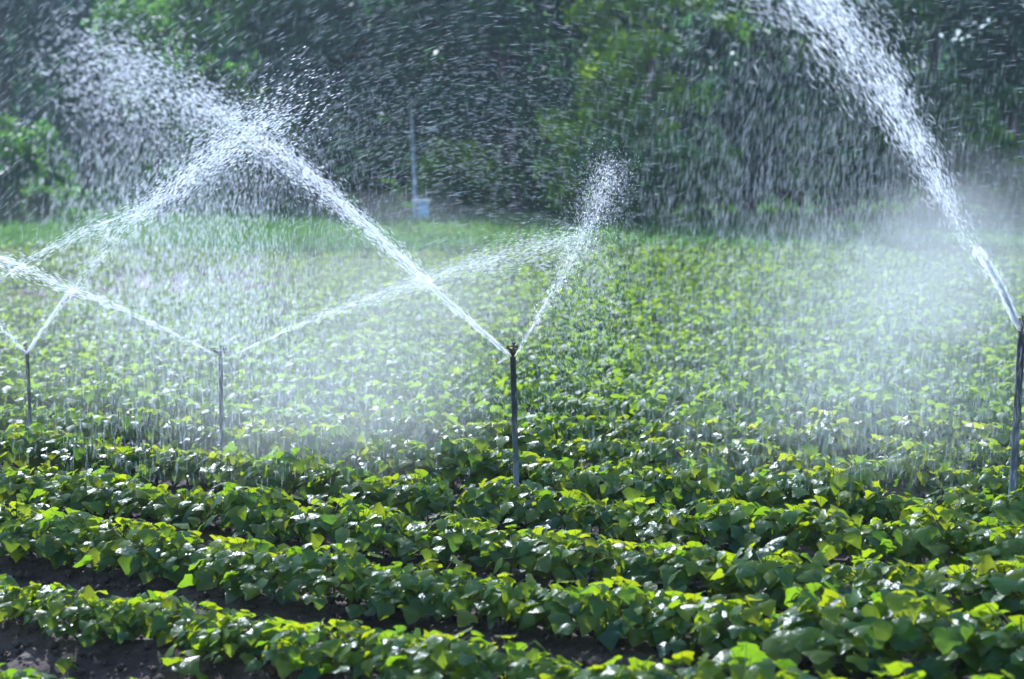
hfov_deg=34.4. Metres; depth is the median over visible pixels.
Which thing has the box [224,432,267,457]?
cotton plant
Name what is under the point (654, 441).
cotton plant
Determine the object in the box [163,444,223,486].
cotton plant
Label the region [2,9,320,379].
falling drops
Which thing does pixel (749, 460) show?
cotton plant
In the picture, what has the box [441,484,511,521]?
cotton plant
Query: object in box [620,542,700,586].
cotton plant
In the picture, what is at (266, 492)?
cotton plant
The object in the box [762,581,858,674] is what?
cotton plant
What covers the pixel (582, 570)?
cotton plant
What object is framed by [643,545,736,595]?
cotton plant
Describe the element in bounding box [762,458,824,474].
cotton plant
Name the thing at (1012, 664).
cotton plant
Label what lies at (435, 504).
cotton plant
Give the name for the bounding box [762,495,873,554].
cotton plant
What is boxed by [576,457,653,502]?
cotton plant
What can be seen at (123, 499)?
cotton plant
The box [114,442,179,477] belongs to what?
cotton plant
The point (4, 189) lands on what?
bush
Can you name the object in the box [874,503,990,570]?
cotton plant
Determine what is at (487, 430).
cotton plant
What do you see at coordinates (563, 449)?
cotton plant
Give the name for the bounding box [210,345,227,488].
sprinkler
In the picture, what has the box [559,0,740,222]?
tree
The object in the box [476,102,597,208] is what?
bush
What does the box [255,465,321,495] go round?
cotton plant
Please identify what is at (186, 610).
cotton plant
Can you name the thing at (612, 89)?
tree
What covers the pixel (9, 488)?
cotton plant
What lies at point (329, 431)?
cotton plant
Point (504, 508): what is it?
cotton plant
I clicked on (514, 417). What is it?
sprinkler
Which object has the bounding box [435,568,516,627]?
cotton plant
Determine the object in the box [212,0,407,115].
tree
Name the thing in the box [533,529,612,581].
cotton plant
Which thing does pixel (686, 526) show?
cotton plant
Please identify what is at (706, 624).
cotton plant
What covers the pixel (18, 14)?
tree
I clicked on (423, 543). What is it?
cotton plant
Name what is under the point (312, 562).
cotton plant
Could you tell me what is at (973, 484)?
cotton plant
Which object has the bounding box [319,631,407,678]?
cotton plant
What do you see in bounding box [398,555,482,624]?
cotton plant
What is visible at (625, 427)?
cotton plant
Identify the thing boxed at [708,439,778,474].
cotton plant
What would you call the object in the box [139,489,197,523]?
cotton plant
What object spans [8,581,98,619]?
cotton plant
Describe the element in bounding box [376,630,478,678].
cotton plant
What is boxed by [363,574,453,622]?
cotton plant
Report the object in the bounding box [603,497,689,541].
cotton plant
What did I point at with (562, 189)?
bush
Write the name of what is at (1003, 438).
cotton plant
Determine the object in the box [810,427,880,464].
cotton plant
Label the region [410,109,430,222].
utility pole
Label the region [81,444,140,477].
cotton plant
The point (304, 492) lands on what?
cotton plant
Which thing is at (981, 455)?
cotton plant
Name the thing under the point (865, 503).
cotton plant
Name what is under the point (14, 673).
cotton plant
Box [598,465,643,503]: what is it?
cotton plant
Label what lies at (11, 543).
cotton plant
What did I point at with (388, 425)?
cotton plant
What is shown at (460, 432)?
cotton plant
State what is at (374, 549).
cotton plant
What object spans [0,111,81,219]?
bush
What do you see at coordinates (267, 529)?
cotton plant
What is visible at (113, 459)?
cotton plant
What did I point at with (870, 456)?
cotton plant
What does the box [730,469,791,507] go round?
cotton plant
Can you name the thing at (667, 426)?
cotton plant
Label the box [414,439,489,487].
cotton plant
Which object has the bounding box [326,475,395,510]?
cotton plant
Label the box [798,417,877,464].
cotton plant
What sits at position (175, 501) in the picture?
cotton plant
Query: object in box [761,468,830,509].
cotton plant
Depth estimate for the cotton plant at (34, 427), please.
10.36 m
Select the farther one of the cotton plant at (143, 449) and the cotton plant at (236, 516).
the cotton plant at (143, 449)
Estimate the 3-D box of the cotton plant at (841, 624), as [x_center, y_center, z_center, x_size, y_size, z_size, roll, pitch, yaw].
[1.204,1.120,6.006,0.559,0.403,0.584,4,6,38]
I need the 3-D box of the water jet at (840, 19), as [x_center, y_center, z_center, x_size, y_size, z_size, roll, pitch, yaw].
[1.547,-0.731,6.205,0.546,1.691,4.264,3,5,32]
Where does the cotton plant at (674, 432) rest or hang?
on the ground at (38, 655)
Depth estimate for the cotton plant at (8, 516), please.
8.22 m
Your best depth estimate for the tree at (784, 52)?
42.21 m
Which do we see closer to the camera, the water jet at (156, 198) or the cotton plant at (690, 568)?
the cotton plant at (690, 568)
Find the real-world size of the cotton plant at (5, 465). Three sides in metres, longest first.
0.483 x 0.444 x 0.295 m
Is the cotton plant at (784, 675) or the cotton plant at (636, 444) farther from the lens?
the cotton plant at (636, 444)
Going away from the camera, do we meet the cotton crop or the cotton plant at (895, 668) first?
the cotton plant at (895, 668)
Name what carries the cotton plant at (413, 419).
on the ground at (38, 655)
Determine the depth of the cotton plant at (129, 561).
7.64 m
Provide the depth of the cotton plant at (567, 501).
8.33 m
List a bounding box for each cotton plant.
[0,422,58,455]
[0,431,10,453]
[0,431,61,467]
[0,460,70,510]
[0,461,11,477]
[0,466,39,500]
[0,499,56,537]
[0,510,68,563]
[0,511,22,533]
[0,574,5,603]
[0,575,22,612]
[0,585,46,621]
[0,663,57,678]
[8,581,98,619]
[16,466,75,500]
[17,510,119,566]
[21,507,121,566]
[21,675,49,678]
[23,585,118,637]
[27,429,93,466]
[30,475,98,511]
[36,436,97,474]
[39,468,116,515]
[49,525,122,572]
[56,465,142,514]
[59,434,125,470]
[59,596,149,648]
[69,474,151,516]
[72,516,163,567]
[77,601,146,646]
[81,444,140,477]
[92,443,152,475]
[96,414,159,445]
[96,522,204,583]
[103,406,174,444]
[104,484,180,521]
[112,589,194,645]
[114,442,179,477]
[117,411,186,446]
[121,447,182,483]
[128,537,201,584]
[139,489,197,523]
[141,485,235,526]
[146,416,215,447]
[146,448,216,484]
[150,601,252,649]
[154,535,234,576]
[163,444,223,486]
[166,424,219,449]
[169,619,246,659]
[170,487,229,526]
[177,425,247,458]
[177,542,267,587]
[188,531,289,590]
[189,428,247,450]
[193,452,258,490]
[193,609,303,660]
[196,482,300,535]
[196,613,297,664]
[204,448,265,488]
[212,455,301,492]
[216,486,306,537]
[220,547,302,604]
[224,417,297,460]
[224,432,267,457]
[232,497,309,543]
[244,622,346,678]
[245,422,329,457]
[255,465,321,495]
[264,446,353,500]
[272,546,345,584]
[274,436,321,465]
[275,506,332,550]
[285,464,348,500]
[287,618,383,672]
[290,423,365,465]
[290,493,368,549]
[290,542,387,606]
[297,460,383,503]
[301,557,395,609]
[313,434,370,465]
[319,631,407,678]
[325,448,375,474]
[325,561,420,618]
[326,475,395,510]
[327,502,402,554]
[332,625,445,678]
[335,411,373,443]
[335,511,429,563]
[338,481,409,515]
[347,430,428,475]
[353,404,423,442]
[354,418,427,453]
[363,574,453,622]
[365,515,432,560]
[369,439,433,475]
[370,469,447,515]
[373,442,443,480]
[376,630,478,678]
[381,627,511,678]
[386,411,457,440]
[386,478,457,521]
[395,529,479,569]
[397,508,488,562]
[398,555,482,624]
[408,415,460,446]
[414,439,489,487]
[428,422,468,445]
[431,514,516,567]
[433,435,500,488]
[435,421,489,441]
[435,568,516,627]
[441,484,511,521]
[447,476,534,527]
[457,572,550,630]
[462,525,547,578]
[463,420,526,457]
[463,448,529,486]
[467,476,542,528]
[468,420,526,449]
[471,448,566,486]
[473,635,574,678]
[483,526,569,577]
[489,461,554,486]
[490,423,558,456]
[494,488,565,530]
[499,581,580,630]
[508,652,588,678]
[516,580,628,639]
[519,457,582,497]
[521,434,576,467]
[523,488,594,534]
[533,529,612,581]
[536,665,616,678]
[544,464,624,499]
[546,438,602,467]
[552,533,634,588]
[563,415,621,442]
[564,499,634,539]
[568,576,668,651]
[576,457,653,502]
[577,665,651,678]
[578,435,642,466]
[579,498,645,540]
[592,437,640,465]
[595,538,665,583]
[596,414,656,441]
[597,655,676,678]
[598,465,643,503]
[599,464,673,509]
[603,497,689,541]
[604,418,658,442]
[606,586,697,637]
[615,443,681,468]
[617,651,730,678]
[618,437,688,470]
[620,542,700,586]
[620,591,725,650]
[625,507,704,545]
[631,590,755,657]
[634,467,710,509]
[639,428,683,450]
[643,435,710,475]
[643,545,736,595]
[644,408,722,441]
[654,457,737,514]
[658,422,717,449]
[658,541,732,594]
[663,594,777,653]
[664,492,739,543]
[669,441,754,474]
[675,418,741,444]
[680,642,819,678]
[685,498,775,557]
[691,476,770,508]
[702,426,761,443]
[703,504,801,561]
[706,568,782,609]
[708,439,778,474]
[710,437,796,475]
[710,542,823,609]
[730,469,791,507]
[730,550,829,610]
[734,420,789,448]
[740,598,890,678]
[741,503,845,559]
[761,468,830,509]
[762,428,808,458]
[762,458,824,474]
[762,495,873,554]
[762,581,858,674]
[771,588,917,676]
[774,451,849,476]
[775,424,849,461]
[778,671,794,678]
[779,462,872,512]
[783,510,884,564]
[784,466,893,520]
[795,405,867,435]
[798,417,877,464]
[805,558,893,598]
[806,463,871,476]
[808,405,880,439]
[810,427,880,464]
[825,459,899,493]
[828,549,922,597]
[828,671,882,678]
[834,580,987,678]
[837,497,901,526]
[844,487,932,526]
[844,516,924,565]
[847,456,917,488]
[851,438,904,462]
[862,423,891,441]
[862,434,932,463]
[863,521,932,567]
[866,418,925,440]
[871,661,925,678]
[872,601,1014,676]
[873,441,957,497]
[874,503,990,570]
[875,558,962,603]
[883,415,941,442]
[886,499,955,541]
[905,441,953,473]
[910,483,993,518]
[913,468,976,499]
[917,417,970,451]
[917,554,1023,620]
[920,447,979,474]
[924,422,974,450]
[924,513,1023,558]
[925,467,998,507]
[933,618,1023,678]
[941,602,1023,678]
[946,525,1023,572]
[949,555,1023,625]
[954,493,1021,522]
[957,438,1010,472]
[962,420,1011,449]
[962,555,1023,621]
[963,422,1023,452]
[970,670,1014,678]
[976,446,1023,474]
[976,463,1023,496]
[976,627,1023,672]
[978,497,1023,527]
[982,465,1023,498]
[989,489,1023,527]
[993,524,1023,559]
[1004,439,1023,466]
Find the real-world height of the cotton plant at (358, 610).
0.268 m
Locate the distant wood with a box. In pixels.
[4,0,1023,153]
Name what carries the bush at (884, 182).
on the ground at (38, 655)
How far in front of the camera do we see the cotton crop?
17.36 m
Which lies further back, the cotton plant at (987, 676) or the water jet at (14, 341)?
the water jet at (14, 341)
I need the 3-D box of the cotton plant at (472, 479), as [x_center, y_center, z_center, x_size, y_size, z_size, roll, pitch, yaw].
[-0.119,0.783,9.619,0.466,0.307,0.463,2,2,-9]
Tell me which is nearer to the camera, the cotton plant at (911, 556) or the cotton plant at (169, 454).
the cotton plant at (911, 556)
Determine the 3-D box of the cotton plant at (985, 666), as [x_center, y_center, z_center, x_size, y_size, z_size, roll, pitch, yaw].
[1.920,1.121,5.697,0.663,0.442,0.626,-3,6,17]
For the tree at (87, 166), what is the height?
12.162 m
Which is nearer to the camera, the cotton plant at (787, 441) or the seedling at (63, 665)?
the seedling at (63, 665)
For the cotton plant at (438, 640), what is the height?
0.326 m
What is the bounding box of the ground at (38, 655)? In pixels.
[0,93,1023,678]
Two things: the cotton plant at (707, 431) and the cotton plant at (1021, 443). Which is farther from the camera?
the cotton plant at (707, 431)
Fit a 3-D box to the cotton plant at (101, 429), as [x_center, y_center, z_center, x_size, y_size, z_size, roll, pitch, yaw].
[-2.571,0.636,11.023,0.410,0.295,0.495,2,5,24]
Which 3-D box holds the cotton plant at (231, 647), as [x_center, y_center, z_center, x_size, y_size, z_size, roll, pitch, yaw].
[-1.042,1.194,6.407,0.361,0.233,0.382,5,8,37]
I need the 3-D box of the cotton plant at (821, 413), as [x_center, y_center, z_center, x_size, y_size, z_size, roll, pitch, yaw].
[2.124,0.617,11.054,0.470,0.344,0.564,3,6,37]
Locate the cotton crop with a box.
[0,222,1023,441]
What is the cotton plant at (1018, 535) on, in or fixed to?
on the ground at (38, 655)
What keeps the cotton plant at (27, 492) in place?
on the ground at (38, 655)
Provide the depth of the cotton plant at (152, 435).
10.72 m
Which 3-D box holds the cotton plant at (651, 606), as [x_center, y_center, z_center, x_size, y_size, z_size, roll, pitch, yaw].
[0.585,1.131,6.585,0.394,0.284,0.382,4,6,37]
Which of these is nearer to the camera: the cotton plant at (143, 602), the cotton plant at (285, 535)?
the cotton plant at (143, 602)
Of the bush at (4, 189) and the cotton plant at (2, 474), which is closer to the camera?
the cotton plant at (2, 474)
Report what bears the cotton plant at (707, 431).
on the ground at (38, 655)
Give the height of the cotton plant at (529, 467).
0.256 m
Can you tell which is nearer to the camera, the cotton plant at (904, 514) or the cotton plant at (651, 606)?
the cotton plant at (651, 606)
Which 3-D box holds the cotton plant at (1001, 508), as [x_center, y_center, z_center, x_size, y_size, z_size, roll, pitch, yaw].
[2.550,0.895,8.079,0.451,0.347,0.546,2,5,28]
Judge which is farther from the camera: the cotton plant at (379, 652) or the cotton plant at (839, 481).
the cotton plant at (839, 481)
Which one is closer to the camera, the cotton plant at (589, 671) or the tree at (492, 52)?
the cotton plant at (589, 671)
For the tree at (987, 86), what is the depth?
43.34 m
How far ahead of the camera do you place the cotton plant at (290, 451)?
10.21 m
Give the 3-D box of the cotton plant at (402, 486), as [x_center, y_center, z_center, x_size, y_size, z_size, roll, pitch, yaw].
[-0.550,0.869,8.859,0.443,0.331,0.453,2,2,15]
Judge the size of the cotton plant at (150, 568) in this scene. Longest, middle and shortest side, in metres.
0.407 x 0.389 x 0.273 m
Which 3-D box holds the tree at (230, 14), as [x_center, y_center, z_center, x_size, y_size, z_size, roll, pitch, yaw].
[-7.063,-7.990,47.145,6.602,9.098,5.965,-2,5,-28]
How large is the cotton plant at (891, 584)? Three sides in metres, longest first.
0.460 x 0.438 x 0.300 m
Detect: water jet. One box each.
[0,124,261,282]
[0,251,212,353]
[0,319,25,351]
[5,0,509,351]
[35,46,345,340]
[231,202,595,356]
[519,129,649,351]
[665,0,1017,324]
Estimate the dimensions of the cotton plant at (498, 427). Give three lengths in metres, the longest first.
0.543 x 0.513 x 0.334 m
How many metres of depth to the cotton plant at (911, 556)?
7.49 m
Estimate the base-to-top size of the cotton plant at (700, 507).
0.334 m
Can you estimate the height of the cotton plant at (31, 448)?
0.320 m
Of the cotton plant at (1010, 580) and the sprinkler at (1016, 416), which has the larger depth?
the sprinkler at (1016, 416)
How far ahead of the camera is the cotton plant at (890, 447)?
9.90 m
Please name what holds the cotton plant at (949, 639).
on the ground at (38, 655)
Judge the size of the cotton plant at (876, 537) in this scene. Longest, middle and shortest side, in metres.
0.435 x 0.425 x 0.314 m
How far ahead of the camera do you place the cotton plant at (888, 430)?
10.68 m
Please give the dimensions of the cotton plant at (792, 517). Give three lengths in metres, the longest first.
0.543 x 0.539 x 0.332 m
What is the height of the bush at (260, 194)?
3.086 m
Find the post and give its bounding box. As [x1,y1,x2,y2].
[153,122,161,223]
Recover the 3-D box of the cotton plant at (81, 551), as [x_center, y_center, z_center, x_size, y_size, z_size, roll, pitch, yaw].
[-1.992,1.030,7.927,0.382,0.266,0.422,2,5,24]
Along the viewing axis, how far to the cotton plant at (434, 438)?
10.61 m
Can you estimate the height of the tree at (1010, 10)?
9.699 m
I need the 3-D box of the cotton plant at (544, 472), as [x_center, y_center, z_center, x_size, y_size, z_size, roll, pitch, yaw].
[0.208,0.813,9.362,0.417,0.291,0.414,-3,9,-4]
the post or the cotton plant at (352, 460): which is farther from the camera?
the post
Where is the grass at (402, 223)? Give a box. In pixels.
[0,123,1023,259]
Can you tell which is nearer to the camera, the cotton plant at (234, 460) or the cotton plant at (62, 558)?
the cotton plant at (62, 558)
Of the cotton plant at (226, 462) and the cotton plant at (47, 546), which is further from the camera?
the cotton plant at (226, 462)
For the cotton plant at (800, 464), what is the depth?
9.36 m
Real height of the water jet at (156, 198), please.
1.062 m
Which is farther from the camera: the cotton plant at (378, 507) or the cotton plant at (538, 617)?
the cotton plant at (378, 507)
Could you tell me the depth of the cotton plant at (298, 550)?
7.25 m
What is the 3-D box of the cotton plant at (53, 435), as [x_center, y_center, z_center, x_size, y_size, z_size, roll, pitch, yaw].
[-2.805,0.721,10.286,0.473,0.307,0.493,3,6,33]
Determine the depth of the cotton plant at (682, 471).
8.80 m
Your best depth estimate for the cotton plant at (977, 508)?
8.10 m
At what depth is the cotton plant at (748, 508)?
7.89 m
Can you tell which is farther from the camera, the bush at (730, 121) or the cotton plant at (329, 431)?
the bush at (730, 121)
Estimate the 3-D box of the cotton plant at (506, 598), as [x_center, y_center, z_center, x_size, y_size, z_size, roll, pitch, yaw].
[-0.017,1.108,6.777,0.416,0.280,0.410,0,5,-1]
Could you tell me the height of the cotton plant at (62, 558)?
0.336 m
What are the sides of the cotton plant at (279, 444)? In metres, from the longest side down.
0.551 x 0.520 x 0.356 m
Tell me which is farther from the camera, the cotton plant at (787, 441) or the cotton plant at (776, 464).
the cotton plant at (787, 441)
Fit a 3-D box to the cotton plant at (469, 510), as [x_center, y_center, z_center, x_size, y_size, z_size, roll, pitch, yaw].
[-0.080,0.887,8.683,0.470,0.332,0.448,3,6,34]
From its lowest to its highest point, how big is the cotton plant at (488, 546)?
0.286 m
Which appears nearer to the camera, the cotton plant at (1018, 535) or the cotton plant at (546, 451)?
the cotton plant at (1018, 535)
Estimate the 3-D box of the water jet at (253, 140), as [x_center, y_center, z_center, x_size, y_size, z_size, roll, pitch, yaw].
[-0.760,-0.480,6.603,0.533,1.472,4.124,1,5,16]
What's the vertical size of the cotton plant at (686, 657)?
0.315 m
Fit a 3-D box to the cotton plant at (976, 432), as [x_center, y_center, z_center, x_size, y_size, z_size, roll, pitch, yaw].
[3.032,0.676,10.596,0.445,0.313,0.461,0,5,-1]
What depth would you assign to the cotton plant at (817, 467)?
9.19 m
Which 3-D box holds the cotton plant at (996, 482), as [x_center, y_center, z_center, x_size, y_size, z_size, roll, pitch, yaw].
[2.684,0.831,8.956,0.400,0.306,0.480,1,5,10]
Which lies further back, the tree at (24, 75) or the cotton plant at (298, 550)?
the tree at (24, 75)
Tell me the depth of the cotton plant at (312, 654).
6.14 m
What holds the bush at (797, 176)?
on the ground at (38, 655)
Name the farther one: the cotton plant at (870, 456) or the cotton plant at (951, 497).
the cotton plant at (870, 456)
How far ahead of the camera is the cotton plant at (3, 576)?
7.38 m
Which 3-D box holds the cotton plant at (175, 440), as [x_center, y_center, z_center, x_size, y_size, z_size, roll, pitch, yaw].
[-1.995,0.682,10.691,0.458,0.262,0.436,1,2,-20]
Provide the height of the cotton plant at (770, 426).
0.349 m
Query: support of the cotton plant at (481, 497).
on the ground at (38, 655)
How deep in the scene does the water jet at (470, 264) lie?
10.60 m
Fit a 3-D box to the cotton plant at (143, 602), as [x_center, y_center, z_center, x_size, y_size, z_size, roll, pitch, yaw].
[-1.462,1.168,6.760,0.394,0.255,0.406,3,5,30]
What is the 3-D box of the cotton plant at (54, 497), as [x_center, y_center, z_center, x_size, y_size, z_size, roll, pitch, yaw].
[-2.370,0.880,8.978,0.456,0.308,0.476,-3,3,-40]
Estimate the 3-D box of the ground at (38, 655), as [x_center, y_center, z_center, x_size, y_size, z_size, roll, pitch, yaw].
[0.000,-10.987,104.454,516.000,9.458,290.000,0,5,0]
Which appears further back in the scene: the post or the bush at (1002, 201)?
the bush at (1002, 201)
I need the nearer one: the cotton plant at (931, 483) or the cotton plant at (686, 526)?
the cotton plant at (686, 526)
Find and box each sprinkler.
[23,342,31,425]
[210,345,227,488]
[506,342,518,494]
[1008,314,1023,498]
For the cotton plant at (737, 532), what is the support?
on the ground at (38, 655)
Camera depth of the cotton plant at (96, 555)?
7.78 m
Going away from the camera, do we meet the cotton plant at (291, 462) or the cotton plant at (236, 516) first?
the cotton plant at (236, 516)
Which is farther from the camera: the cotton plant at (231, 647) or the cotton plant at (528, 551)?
the cotton plant at (528, 551)
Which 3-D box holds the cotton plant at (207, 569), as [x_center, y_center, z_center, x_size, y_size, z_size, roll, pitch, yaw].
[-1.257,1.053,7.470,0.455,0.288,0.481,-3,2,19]
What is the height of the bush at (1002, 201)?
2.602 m
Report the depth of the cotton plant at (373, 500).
8.83 m
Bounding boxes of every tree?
[0,0,112,190]
[3,0,160,190]
[6,0,218,169]
[80,0,282,203]
[146,0,379,205]
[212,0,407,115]
[235,0,489,211]
[353,0,556,156]
[359,0,707,212]
[410,6,641,168]
[514,2,680,135]
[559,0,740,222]
[631,0,865,214]
[713,0,956,214]
[806,0,1023,209]
[895,0,1023,211]
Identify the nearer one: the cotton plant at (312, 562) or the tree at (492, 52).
the cotton plant at (312, 562)
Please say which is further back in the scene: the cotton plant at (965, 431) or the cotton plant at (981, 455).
the cotton plant at (965, 431)
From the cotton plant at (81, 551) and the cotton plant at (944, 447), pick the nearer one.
the cotton plant at (81, 551)
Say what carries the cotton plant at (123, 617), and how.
on the ground at (38, 655)
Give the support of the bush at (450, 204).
on the ground at (38, 655)
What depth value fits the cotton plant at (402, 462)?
9.66 m
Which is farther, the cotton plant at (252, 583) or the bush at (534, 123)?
the bush at (534, 123)
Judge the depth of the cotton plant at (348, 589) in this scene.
6.99 m
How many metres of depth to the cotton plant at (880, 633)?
5.79 m
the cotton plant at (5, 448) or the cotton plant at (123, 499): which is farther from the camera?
the cotton plant at (5, 448)
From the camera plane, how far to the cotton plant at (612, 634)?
6.46 m
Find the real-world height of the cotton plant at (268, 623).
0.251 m
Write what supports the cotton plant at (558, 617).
on the ground at (38, 655)
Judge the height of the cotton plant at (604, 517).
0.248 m
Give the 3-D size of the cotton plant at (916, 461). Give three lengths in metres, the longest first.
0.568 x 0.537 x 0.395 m
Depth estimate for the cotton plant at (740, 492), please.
8.68 m
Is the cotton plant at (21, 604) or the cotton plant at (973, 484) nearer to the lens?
the cotton plant at (21, 604)
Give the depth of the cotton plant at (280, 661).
6.16 m
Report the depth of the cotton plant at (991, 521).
7.40 m
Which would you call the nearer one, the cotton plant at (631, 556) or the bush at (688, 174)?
the cotton plant at (631, 556)
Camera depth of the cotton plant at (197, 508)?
8.53 m
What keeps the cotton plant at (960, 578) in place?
on the ground at (38, 655)
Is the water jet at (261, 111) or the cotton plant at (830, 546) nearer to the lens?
the cotton plant at (830, 546)
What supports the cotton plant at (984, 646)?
on the ground at (38, 655)
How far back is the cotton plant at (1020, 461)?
9.61 m
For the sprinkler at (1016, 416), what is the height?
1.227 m
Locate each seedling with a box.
[55,656,78,677]
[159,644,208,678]
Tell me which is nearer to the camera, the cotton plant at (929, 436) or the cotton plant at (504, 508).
the cotton plant at (504, 508)
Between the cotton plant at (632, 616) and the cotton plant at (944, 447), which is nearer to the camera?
the cotton plant at (632, 616)
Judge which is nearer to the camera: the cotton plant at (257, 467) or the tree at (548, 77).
the cotton plant at (257, 467)
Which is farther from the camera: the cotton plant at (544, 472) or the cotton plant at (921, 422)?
the cotton plant at (921, 422)
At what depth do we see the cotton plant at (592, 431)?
10.95 m
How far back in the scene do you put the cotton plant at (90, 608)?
6.71 m
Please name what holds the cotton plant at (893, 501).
on the ground at (38, 655)
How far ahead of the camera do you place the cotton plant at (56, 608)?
6.75 m
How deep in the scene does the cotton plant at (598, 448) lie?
10.02 m
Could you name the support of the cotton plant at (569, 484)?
on the ground at (38, 655)
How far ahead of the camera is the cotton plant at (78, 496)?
8.86 m
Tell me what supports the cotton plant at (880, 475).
on the ground at (38, 655)
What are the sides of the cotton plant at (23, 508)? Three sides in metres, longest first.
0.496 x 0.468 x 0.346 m
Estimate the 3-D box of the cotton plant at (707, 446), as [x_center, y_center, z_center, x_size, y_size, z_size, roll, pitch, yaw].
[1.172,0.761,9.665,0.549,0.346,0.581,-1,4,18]
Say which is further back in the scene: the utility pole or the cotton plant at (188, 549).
the utility pole
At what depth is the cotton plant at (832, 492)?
8.43 m
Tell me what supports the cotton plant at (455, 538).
on the ground at (38, 655)
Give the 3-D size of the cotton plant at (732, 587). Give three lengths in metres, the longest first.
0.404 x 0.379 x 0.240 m
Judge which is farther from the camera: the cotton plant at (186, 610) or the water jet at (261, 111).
the water jet at (261, 111)
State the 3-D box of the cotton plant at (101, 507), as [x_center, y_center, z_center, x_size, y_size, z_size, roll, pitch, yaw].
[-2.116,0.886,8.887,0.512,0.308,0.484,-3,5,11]
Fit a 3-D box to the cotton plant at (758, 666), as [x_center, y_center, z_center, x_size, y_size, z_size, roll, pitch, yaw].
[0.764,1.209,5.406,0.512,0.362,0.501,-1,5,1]
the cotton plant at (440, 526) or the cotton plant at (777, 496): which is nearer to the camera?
the cotton plant at (440, 526)
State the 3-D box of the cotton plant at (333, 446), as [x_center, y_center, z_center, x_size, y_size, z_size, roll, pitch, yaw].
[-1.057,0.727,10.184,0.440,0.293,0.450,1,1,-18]
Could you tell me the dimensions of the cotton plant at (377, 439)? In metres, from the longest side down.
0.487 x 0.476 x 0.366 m
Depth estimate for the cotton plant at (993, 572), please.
6.53 m
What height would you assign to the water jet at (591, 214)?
1.249 m
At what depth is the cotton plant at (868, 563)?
6.83 m
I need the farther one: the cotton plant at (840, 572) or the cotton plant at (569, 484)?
the cotton plant at (569, 484)
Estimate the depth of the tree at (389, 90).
44.82 m
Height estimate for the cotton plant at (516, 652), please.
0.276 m
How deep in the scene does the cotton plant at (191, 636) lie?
6.46 m
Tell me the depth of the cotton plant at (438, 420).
10.66 m
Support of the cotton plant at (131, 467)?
on the ground at (38, 655)
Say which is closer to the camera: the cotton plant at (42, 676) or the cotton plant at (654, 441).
the cotton plant at (42, 676)
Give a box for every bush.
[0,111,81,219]
[0,154,23,219]
[175,108,326,214]
[248,104,398,213]
[328,133,428,216]
[394,132,527,214]
[421,183,474,222]
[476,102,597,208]
[510,144,608,215]
[531,53,653,221]
[568,99,747,225]
[666,87,796,219]
[710,83,886,217]
[802,83,951,216]
[880,74,1023,217]
[957,125,1023,218]
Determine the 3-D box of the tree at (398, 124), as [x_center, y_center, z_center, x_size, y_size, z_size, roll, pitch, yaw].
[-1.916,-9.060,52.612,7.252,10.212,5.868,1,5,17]
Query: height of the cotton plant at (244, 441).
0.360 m
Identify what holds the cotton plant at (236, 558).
on the ground at (38, 655)
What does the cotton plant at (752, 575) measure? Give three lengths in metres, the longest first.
0.572 x 0.525 x 0.352 m
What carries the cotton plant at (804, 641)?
on the ground at (38, 655)
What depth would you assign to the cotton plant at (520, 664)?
5.75 m
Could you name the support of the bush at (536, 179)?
on the ground at (38, 655)
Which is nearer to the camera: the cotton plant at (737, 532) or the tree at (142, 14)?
the cotton plant at (737, 532)
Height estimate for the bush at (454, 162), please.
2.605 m
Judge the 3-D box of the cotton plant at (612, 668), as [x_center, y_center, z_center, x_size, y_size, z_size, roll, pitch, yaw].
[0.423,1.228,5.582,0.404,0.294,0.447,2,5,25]
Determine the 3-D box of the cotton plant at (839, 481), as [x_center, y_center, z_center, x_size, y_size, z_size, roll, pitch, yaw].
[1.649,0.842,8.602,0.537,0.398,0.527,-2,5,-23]
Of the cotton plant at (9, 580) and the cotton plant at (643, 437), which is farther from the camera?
the cotton plant at (643, 437)
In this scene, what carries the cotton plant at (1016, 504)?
on the ground at (38, 655)
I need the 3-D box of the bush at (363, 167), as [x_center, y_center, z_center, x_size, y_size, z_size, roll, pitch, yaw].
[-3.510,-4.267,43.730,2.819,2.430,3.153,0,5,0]
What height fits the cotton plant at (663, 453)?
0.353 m
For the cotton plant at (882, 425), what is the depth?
10.80 m
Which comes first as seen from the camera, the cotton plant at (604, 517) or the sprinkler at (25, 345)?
the cotton plant at (604, 517)
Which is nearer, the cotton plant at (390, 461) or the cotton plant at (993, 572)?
the cotton plant at (993, 572)
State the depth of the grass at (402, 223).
37.83 m
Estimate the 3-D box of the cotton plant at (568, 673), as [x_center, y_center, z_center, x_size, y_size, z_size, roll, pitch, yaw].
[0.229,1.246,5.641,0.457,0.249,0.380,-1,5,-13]
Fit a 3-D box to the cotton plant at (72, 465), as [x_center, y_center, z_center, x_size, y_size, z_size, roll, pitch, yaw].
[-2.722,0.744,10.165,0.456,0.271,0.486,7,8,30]
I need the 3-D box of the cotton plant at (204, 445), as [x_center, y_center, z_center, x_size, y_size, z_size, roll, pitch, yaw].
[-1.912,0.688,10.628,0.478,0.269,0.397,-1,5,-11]
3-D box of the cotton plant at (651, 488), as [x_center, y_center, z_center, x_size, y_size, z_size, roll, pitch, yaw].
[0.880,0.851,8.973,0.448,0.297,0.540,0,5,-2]
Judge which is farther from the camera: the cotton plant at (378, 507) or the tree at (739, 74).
the tree at (739, 74)
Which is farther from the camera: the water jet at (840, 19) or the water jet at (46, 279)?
the water jet at (46, 279)
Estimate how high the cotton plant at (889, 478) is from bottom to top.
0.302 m
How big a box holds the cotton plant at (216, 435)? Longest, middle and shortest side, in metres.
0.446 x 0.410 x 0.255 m

